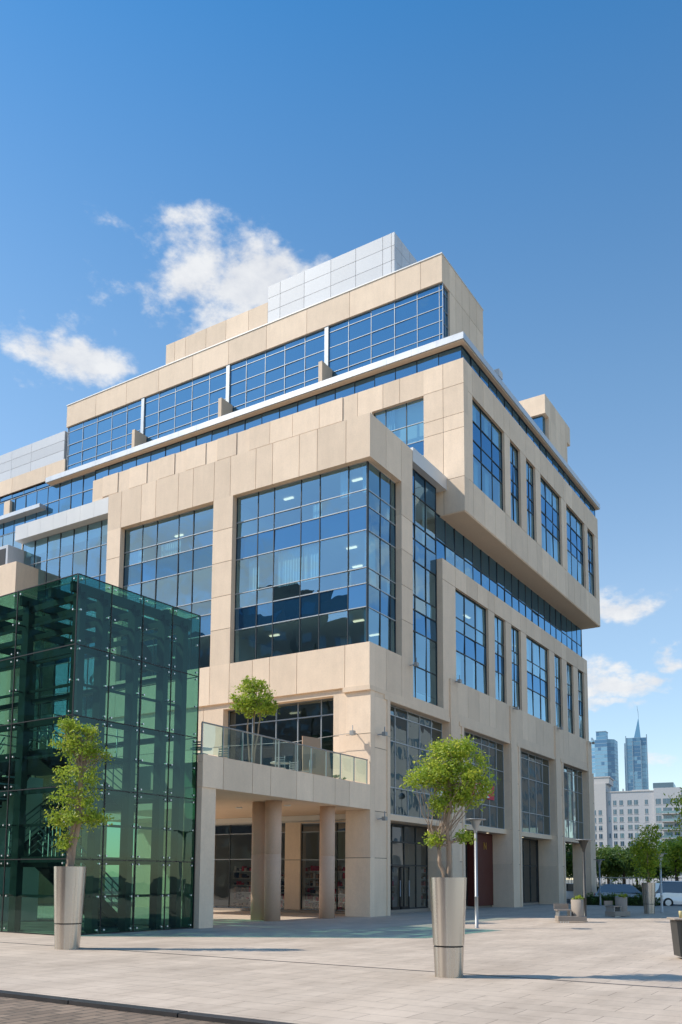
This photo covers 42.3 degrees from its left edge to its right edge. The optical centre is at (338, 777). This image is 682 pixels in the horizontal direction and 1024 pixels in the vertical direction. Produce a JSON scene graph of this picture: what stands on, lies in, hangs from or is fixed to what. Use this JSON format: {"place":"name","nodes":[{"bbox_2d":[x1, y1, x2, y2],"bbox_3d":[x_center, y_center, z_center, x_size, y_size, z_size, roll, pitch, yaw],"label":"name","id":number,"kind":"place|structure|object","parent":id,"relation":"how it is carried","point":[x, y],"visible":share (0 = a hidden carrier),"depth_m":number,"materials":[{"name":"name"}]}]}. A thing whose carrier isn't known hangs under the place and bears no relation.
{"place":"outdoors","nodes":[
{"label":"outdoors","id":0,"kind":"place"},
{"bbox_2d":[0,997,224,1023],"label":"path","id":1,"kind":"structure","parent":0,"point":[17,1011],"depth_m":11.09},
{"bbox_2d":[0,232,599,928],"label":"office building","id":2,"kind":"structure","parent":0,"point":[344,506],"depth_m":50.20,"materials":[{"name":"stone"}]},
{"bbox_2d":[0,532,14,545],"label":"window","id":3,"kind":"structure","parent":2,"relation":"in","point":[12,532],"depth_m":69.02,"materials":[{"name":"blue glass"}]},
{"bbox_2d":[0,482,50,502],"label":"window","id":4,"kind":"structure","parent":2,"relation":"in","point":[43,485],"depth_m":70.00,"materials":[{"name":"blue glass"}]},
{"bbox_2d":[0,471,94,535],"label":"window","id":5,"kind":"structure","parent":2,"relation":"in","point":[77,491],"depth_m":66.44,"materials":[{"name":"blue glass"}]},
{"bbox_2d":[22,519,107,748],"bbox_3d":[-16.276,-8.185,52.411,8.200,13.380,0.277,-4,-8,32],"label":"window","id":6,"kind":"structure","parent":2,"relation":"in","point":[42,595],"depth_m":52.40,"materials":[{"name":"blue glass"}]},
{"bbox_2d":[120,504,213,680],"bbox_3d":[-9.173,-9.812,47.790,6.800,8.850,0.277,-4,-8,32],"label":"window","id":7,"kind":"structure","parent":2,"relation":"in","point":[172,562],"depth_m":47.86,"materials":[{"name":"blue glass"}]},
{"bbox_2d":[192,741,207,761],"bbox_3d":[-4.896,-0.835,31.317,0.408,0.921,0.437,-2,-7,22],"label":"terrace chair","id":8,"kind":"object","parent":2,"relation":"on","point":[198,749],"visible":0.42,"depth_m":31.18,"materials":[{"name":"metal"}]},
{"bbox_2d":[190,747,211,752],"bbox_3d":[-4.994,-0.662,32.090,0.800,0.750,0.800,-4,-8,32],"label":"terrace table","id":9,"kind":"object","parent":2,"relation":"on","point":[205,749],"visible":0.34,"depth_m":32.09,"materials":[{"name":"metal"}]},
{"bbox_2d":[218,747,228,757],"bbox_3d":[-4.310,-0.682,32.628,0.408,0.921,0.437,-1,-7,12],"label":"terrace chair","id":10,"kind":"object","parent":2,"relation":"on","point":[224,753],"visible":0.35,"depth_m":32.82,"materials":[{"name":"metal"}]},
{"bbox_2d":[228,675,279,762],"bbox_3d":[-3.421,-2.002,34.754,2.054,4.048,1.900,-4,-8,32],"label":"terrace tree","id":11,"kind":"object","parent":2,"relation":"on","point":[252,703],"visible":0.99,"depth_m":34.72,"materials":[{"name":"green plant"}]},
{"bbox_2d":[66,282,443,470],"bbox_3d":[-7.365,-25.373,59.173,31.720,4.780,0.082,-4,-8,32],"label":"window","id":12,"kind":"structure","parent":2,"relation":"in","point":[415,320],"depth_m":57.36,"materials":[{"name":"blue glass"}]},
{"bbox_2d":[95,345,461,479],"bbox_3d":[-5.415,-22.696,56.478,28.980,0.870,0.082,-4,-8,32],"label":"window","id":13,"kind":"structure","parent":2,"relation":"in","point":[455,353],"depth_m":54.89,"materials":[{"name":"blue glass"}]},
{"bbox_2d":[270,761,289,766],"bbox_3d":[-2.374,-0.216,35.850,0.800,0.750,0.800,-4,-8,32],"label":"terrace table","id":14,"kind":"object","parent":2,"relation":"on","point":[280,763],"visible":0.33,"depth_m":35.90,"materials":[{"name":"metal"}]},
{"bbox_2d":[275,756,285,768],"bbox_3d":[-2.302,-0.374,35.212,0.408,0.921,0.437,0,-7,2],"label":"terrace chair","id":15,"kind":"object","parent":2,"relation":"on","point":[280,762],"visible":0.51,"depth_m":35.04,"materials":[{"name":"metal"}]},
{"bbox_2d":[228,698,333,777],"bbox_3d":[-2.742,-1.331,42.926,6.700,4.530,0.082,-4,-8,32],"label":"window","id":16,"kind":"structure","parent":2,"relation":"in","point":[313,718],"depth_m":42.91,"materials":[{"name":"black glass"}]},
{"bbox_2d":[289,761,298,769],"bbox_3d":[-1.910,-0.234,36.409,0.408,0.921,0.437,-2,-7,22],"label":"terrace chair","id":17,"kind":"object","parent":2,"relation":"on","point":[292,765],"visible":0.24,"depth_m":36.60,"materials":[{"name":"metal"}]},
{"bbox_2d":[234,461,367,662],"bbox_3d":[-1.896,-10.289,43.232,7.820,8.850,0.277,-4,-8,32],"label":"window","id":18,"kind":"structure","parent":2,"relation":"in","point":[320,528],"depth_m":43.13,"materials":[{"name":"blue glass"}]},
{"bbox_2d":[364,462,395,652],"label":"window","id":19,"kind":"structure","parent":2,"relation":"in","point":[381,602],"depth_m":42.23,"materials":[{"name":"blue glass"}]},
{"bbox_2d":[391,866,400,909],"bbox_3d":[2.886,5.471,43.575,0.112,2.130,0.920,-4,-8,32],"label":"door","id":20,"kind":"structure","parent":2,"relation":"in","point":[392,908],"depth_m":43.62,"materials":[{"name":"black metal"}]},
{"bbox_2d":[374,398,423,455],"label":"window","id":21,"kind":"structure","parent":2,"relation":"in","point":[419,445],"depth_m":50.41,"materials":[{"name":"blue glass"}]},
{"bbox_2d":[401,866,409,908],"bbox_3d":[3.393,5.566,44.373,0.112,2.130,0.920,-4,-8,32],"label":"door","id":22,"kind":"structure","parent":2,"relation":"in","point":[404,907],"depth_m":44.60,"materials":[{"name":"black metal"}]},
{"bbox_2d":[390,705,442,820],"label":"window","id":23,"kind":"structure","parent":2,"relation":"in","point":[416,731],"depth_m":43.66,"materials":[{"name":"grey glass"}]},
{"bbox_2d":[412,468,437,705],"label":"window","id":24,"kind":"structure","parent":2,"relation":"in","point":[425,626],"depth_m":46.30,"materials":[{"name":"blue glass"}]},
{"bbox_2d":[443,286,447,337],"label":"window","id":25,"kind":"structure","parent":2,"relation":"in","point":[445,293],"depth_m":51.48,"materials":[{"name":"blue glass"}]},
{"bbox_2d":[455,589,486,694],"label":"window","id":26,"kind":"structure","parent":2,"relation":"in","point":[466,646],"depth_m":50.73,"materials":[{"name":"blue glass"}]},
{"bbox_2d":[464,731,504,828],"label":"window","id":27,"kind":"structure","parent":2,"relation":"in","point":[493,812],"depth_m":52.58,"materials":[{"name":"grey glass"}]},
{"bbox_2d":[472,399,502,509],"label":"window","id":28,"kind":"structure","parent":2,"relation":"in","point":[487,451],"depth_m":51.48,"materials":[{"name":"blue glass"}]},
{"bbox_2d":[494,615,504,702],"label":"window","id":29,"kind":"structure","parent":2,"relation":"in","point":[499,660],"depth_m":54.10,"materials":[{"name":"blue glass"}]},
{"bbox_2d":[434,512,581,656],"bbox_3d":[12.273,-11.745,58.777,0.082,2.650,26.350,-4,-8,32],"label":"window","id":30,"kind":"structure","parent":2,"relation":"in","point":[451,546],"depth_m":55.73,"materials":[{"name":"blue glass"}]},
{"bbox_2d":[510,442,518,525],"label":"window","id":31,"kind":"structure","parent":2,"relation":"in","point":[513,451],"depth_m":54.88,"materials":[{"name":"blue glass"}]},
{"bbox_2d":[511,626,519,709],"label":"window","id":32,"kind":"structure","parent":2,"relation":"in","point":[514,633],"depth_m":56.37,"materials":[{"name":"blue glass"}]},
{"bbox_2d":[462,346,594,515],"bbox_3d":[13.662,-22.223,59.582,0.082,0.870,25.600,-4,-8,32],"label":"window","id":33,"kind":"structure","parent":2,"relation":"in","point":[465,354],"depth_m":56.78,"materials":[{"name":"blue glass"}]},
{"bbox_2d":[526,461,534,540],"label":"window","id":34,"kind":"structure","parent":2,"relation":"in","point":[529,469],"depth_m":57.22,"materials":[{"name":"blue glass"}]},
{"bbox_2d":[520,750,549,834],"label":"window","id":35,"kind":"structure","parent":2,"relation":"in","point":[535,793],"depth_m":58.86,"materials":[{"name":"grey glass"}]},
{"bbox_2d":[526,636,548,722],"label":"window","id":36,"kind":"structure","parent":2,"relation":"in","point":[537,666],"depth_m":59.71,"materials":[{"name":"blue glass"}]},
{"bbox_2d":[540,476,560,564],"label":"window","id":37,"kind":"structure","parent":2,"relation":"in","point":[550,519],"depth_m":60.55,"materials":[{"name":"blue glass"}]},
{"bbox_2d":[554,655,560,727],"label":"window","id":38,"kind":"structure","parent":2,"relation":"in","point":[557,660],"depth_m":63.30,"materials":[{"name":"blue glass"}]},
{"bbox_2d":[567,663,572,733],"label":"window","id":39,"kind":"structure","parent":2,"relation":"in","point":[569,673],"depth_m":65.65,"materials":[{"name":"blue glass"}]},
{"bbox_2d":[564,766,583,838],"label":"window","id":40,"kind":"structure","parent":2,"relation":"in","point":[573,794],"depth_m":65.86,"materials":[{"name":"grey glass"}]},
{"bbox_2d":[566,506,583,586],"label":"window","id":41,"kind":"structure","parent":2,"relation":"in","point":[574,526],"depth_m":65.20,"materials":[{"name":"blue glass"}]},
{"bbox_2d":[578,671,583,738],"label":"window","id":42,"kind":"structure","parent":2,"relation":"in","point":[580,689],"depth_m":67.90,"materials":[{"name":"blue glass"}]},
{"bbox_2d":[587,530,593,595],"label":"window","id":43,"kind":"structure","parent":2,"relation":"in","point":[590,538],"depth_m":68.57,"materials":[{"name":"blue glass"}]},
{"bbox_2d":[302,736,320,774],"bbox_3d":[-1.139,-0.678,37.882,0.880,2.150,0.060,7,-17,-29],"label":"plywood board","id":44,"kind":"object","parent":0,"point":[316,753],"visible":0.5,"depth_m":37.93,"materials":[{"name":"brown wood"}]},
{"bbox_2d":[321,750,331,776],"bbox_3d":[-0.670,-0.350,38.736,0.800,1.700,0.060,4,-18,-30],"label":"glass panel","id":45,"kind":"object","parent":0,"point":[323,756],"visible":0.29,"depth_m":38.85,"materials":[{"name":"clear glass"}]},
{"bbox_2d":[0,894,681,1023],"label":"plaza","id":46,"kind":"structure","parent":0,"point":[527,942],"depth_m":16.64,"materials":[{"name":"grey concrete"}]},
{"bbox_2d":[54,866,86,949],"bbox_3d":[-6.396,3.095,20.932,0.760,1.930,0.760,-4,-8,32],"label":"steel planter","id":47,"kind":"object","parent":46,"relation":"on","point":[69,887],"visible":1,"depth_m":20.66,"materials":[{"name":"silver metal"}]},
{"bbox_2d":[44,715,115,865],"bbox_3d":[-6.236,0.377,21.237,1.533,3.833,1.344,-4,-8,32],"label":"planter tree","id":48,"kind":"object","parent":47,"relation":"on","point":[80,803],"visible":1,"depth_m":21.18,"materials":[{"name":"green plant"}]},
{"bbox_2d":[2,942,681,988],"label":"drain channel","id":49,"kind":"object","parent":46,"relation":"on","point":[372,967],"depth_m":16.85,"materials":[{"name":"grey metal"}]},
{"bbox_2d":[430,877,466,977],"bbox_3d":[1.941,2.631,15.498,0.650,1.720,0.650,-4,-8,32],"label":"steel planter","id":50,"kind":"object","parent":46,"relation":"on","point":[448,903],"visible":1,"depth_m":15.26,"materials":[{"name":"silver metal"}]},
{"bbox_2d":[399,734,500,876],"bbox_3d":[1.996,0.546,15.772,1.788,2.732,1.432,0,-7,6],"label":"planter tree","id":51,"kind":"object","parent":50,"relation":"in","point":[455,751],"visible":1,"depth_m":15.64,"materials":[{"name":"green plant"}]},
{"bbox_2d":[465,818,485,927],"bbox_3d":[4.809,3.353,30.718,0.740,3.780,0.740,-4,-8,32],"label":"street lamp","id":52,"kind":"object","parent":46,"relation":"on","point":[475,822],"visible":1,"depth_m":30.69,"materials":[{"name":"metal"}]},
{"bbox_2d":[554,895,586,922],"bbox_3d":[9.272,5.234,35.215,1.160,1.120,0.645,0,-7,0],"label":"bench planter","id":53,"kind":"object","parent":46,"relation":"on","point":[575,912],"visible":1,"depth_m":34.99,"materials":[{"name":"concrete"}]},
{"bbox_2d":[574,839,591,921],"bbox_3d":[10.054,4.221,36.001,0.740,3.320,0.740,-4,-8,32],"label":"street lamp","id":54,"kind":"object","parent":46,"relation":"on","point":[583,843],"visible":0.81,"depth_m":35.99,"materials":[{"name":"metal"}]},
{"bbox_2d":[594,859,604,905],"bbox_3d":[17.051,6.878,57.441,0.740,3.000,0.740,-4,-8,32],"label":"street lamp","id":55,"kind":"object","parent":46,"relation":"on","point":[599,861],"visible":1,"depth_m":57.39,"materials":[{"name":"metal"}]},
{"bbox_2d":[604,893,629,916],"bbox_3d":[12.908,5.909,40.752,1.160,1.080,0.674,5,-8,-35],"label":"bench planter","id":56,"kind":"object","parent":46,"relation":"on","point":[619,909],"visible":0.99,"depth_m":40.65,"materials":[{"name":"concrete"}]},
{"bbox_2d":[641,883,654,913],"bbox_3d":[15.789,6.147,44.786,0.680,1.560,0.680,-4,-8,32],"label":"steel planter","id":57,"kind":"object","parent":46,"relation":"on","point":[648,891],"visible":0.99,"depth_m":44.54,"materials":[{"name":"silver metal"}]},
{"bbox_2d":[628,824,668,883],"bbox_3d":[15.761,3.907,44.879,2.051,3.278,2.178,-4,-8,32],"label":"planter tree","id":58,"kind":"object","parent":57,"relation":"in","point":[651,850],"visible":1,"depth_m":44.80,"materials":[{"name":"green plant"}]},
{"bbox_2d":[656,853,666,911],"bbox_3d":[17.152,5.614,46.828,0.740,3.100,0.740,-4,-8,32],"label":"street lamp","id":59,"kind":"object","parent":46,"relation":"on","point":[661,897],"visible":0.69,"depth_m":46.75,"materials":[{"name":"metal"}]},
{"bbox_2d":[667,917,681,956],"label":"litter bin","id":60,"kind":"object","parent":46,"relation":"on","point":[676,926],"visible":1,"depth_m":19.10,"materials":[{"name":"black metal"}]},
{"bbox_2d":[0,0,681,879],"label":"sky","id":61,"kind":"structure","parent":0,"point":[165,165],"materials":[{"name":"blue"}]},
{"bbox_2d":[105,877,641,899],"bbox_3d":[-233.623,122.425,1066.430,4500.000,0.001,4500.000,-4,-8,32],"label":"ground","id":62,"kind":"structure","parent":0,"point":[108,885],"depth_m":273.92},
{"bbox_2d":[0,573,200,934],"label":"glass pavilion","id":63,"kind":"structure","parent":62,"relation":"on","point":[26,842],"depth_m":28.40,"materials":[{"name":"green glass"}]},
{"bbox_2d":[0,990,295,1023],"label":"kerb","id":64,"kind":"structure","parent":62,"relation":"on","point":[136,1009],"depth_m":11.43,"materials":[{"name":"grey concrete"}]},
{"bbox_2d":[565,843,598,879],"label":"street tree","id":65,"kind":"object","parent":62,"relation":"on","point":[569,860],"visible":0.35,"depth_m":79.59,"materials":[{"name":"green plant"}]},
{"bbox_2d":[590,731,618,790],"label":"glass tower","id":66,"kind":"structure","parent":62,"relation":"on","point":[604,755],"depth_m":865.02,"materials":[{"name":"blue glass"}]},
{"bbox_2d":[596,845,633,883],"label":"street tree","id":67,"kind":"object","parent":62,"relation":"on","point":[620,871],"depth_m":87.38,"materials":[{"name":"green plant"}]},
{"bbox_2d":[596,844,636,885],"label":"street tree","id":68,"kind":"object","parent":62,"relation":"on","point":[605,863],"visible":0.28,"depth_m":83.30,"materials":[{"name":"green plant"}]},
{"bbox_2d":[597,882,641,892],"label":"hedge","id":69,"kind":"object","parent":62,"relation":"on","point":[639,887],"visible":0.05,"depth_m":78.42,"materials":[{"name":"green plant"}]},
{"bbox_2d":[582,892,660,905],"bbox_3d":[18.822,8.157,58.585,5.263,1.090,1.528,-2,-7,22],"label":"hedge","id":70,"kind":"object","parent":62,"relation":"on","point":[635,900],"visible":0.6,"depth_m":58.56,"materials":[{"name":"green plant"}]},
{"bbox_2d":[598,845,646,883],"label":"street tree","id":71,"kind":"object","parent":62,"relation":"on","point":[617,851],"visible":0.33,"depth_m":84.38,"materials":[{"name":"green plant"}]},
{"bbox_2d":[566,877,681,888],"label":"street fence","id":72,"kind":"object","parent":62,"relation":"on","point":[622,881],"visible":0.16,"depth_m":78.13,"materials":[{"name":"metal"}]},
{"bbox_2d":[624,708,648,790],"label":"glass tower","id":73,"kind":"structure","parent":62,"relation":"on","point":[636,761],"depth_m":857.96,"materials":[{"name":"blue glass"}]},
{"bbox_2d":[594,776,681,884],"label":"apartment building","id":74,"kind":"structure","parent":62,"relation":"on","point":[621,816],"depth_m":322.12,"materials":[{"name":"white concrete"}]},
{"bbox_2d":[655,799,660,804],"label":"window","id":75,"kind":"structure","parent":74,"relation":"in","point":[657,801],"depth_m":317.65,"materials":[{"name":"blue glass"}]},
{"bbox_2d":[656,816,661,821],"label":"window","id":76,"kind":"structure","parent":74,"relation":"in","point":[658,818],"depth_m":316.87,"materials":[{"name":"blue glass"}]},
{"bbox_2d":[662,798,671,804],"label":"window","id":77,"kind":"structure","parent":74,"relation":"in","point":[666,800],"depth_m":316.49,"materials":[{"name":"blue glass"}]},
{"bbox_2d":[663,815,671,818],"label":"window","id":78,"kind":"structure","parent":74,"relation":"in","point":[664,816],"depth_m":315.79,"materials":[{"name":"glass"}]},
{"bbox_2d":[664,832,672,835],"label":"window","id":79,"kind":"structure","parent":74,"relation":"in","point":[665,833],"depth_m":315.14,"materials":[{"name":"blue glass"}]},
{"bbox_2d":[610,871,667,886],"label":"street tree","id":80,"kind":"object","parent":62,"relation":"on","point":[630,875],"visible":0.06,"depth_m":90.13,"materials":[{"name":"green plant"}]},
{"bbox_2d":[635,854,680,880],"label":"street tree","id":81,"kind":"object","parent":62,"relation":"on","point":[664,873],"visible":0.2,"depth_m":77.26,"materials":[{"name":"green plant"}]},
{"bbox_2d":[663,787,681,845],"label":"street tree","id":82,"kind":"object","parent":62,"relation":"on","point":[678,802],"visible":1,"depth_m":43.35,"materials":[{"name":"green plant"}]},
{"bbox_2d":[105,891,681,905],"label":"road","id":83,"kind":"structure","parent":0,"point":[116,892],"depth_m":78.40,"materials":[{"name":"grey asphalt"}]},
{"bbox_2d":[566,883,573,898],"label":"parked car","id":84,"kind":"object","parent":83,"relation":"on","point":[569,890],"visible":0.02,"depth_m":71.89,"materials":[{"name":"silver metal"}]},
{"bbox_2d":[594,884,640,896],"bbox_3d":[21.320,8.676,65.227,4.530,1.490,2.120,-2,-7,17],"label":"parked car","id":85,"kind":"object","parent":83,"relation":"on","point":[629,890],"visible":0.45,"depth_m":64.72,"materials":[{"name":"blue metal"}]},
{"bbox_2d":[655,881,681,905],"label":"parked car","id":86,"kind":"object","parent":83,"relation":"on","point":[672,892],"visible":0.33,"depth_m":58.68,"materials":[{"name":"white metal"}]},
{"bbox_2d":[650,837,681,880],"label":"street tree","id":87,"kind":"object","parent":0,"point":[673,851],"visible":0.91,"depth_m":74.23,"materials":[{"name":"green plant"}]}
]}

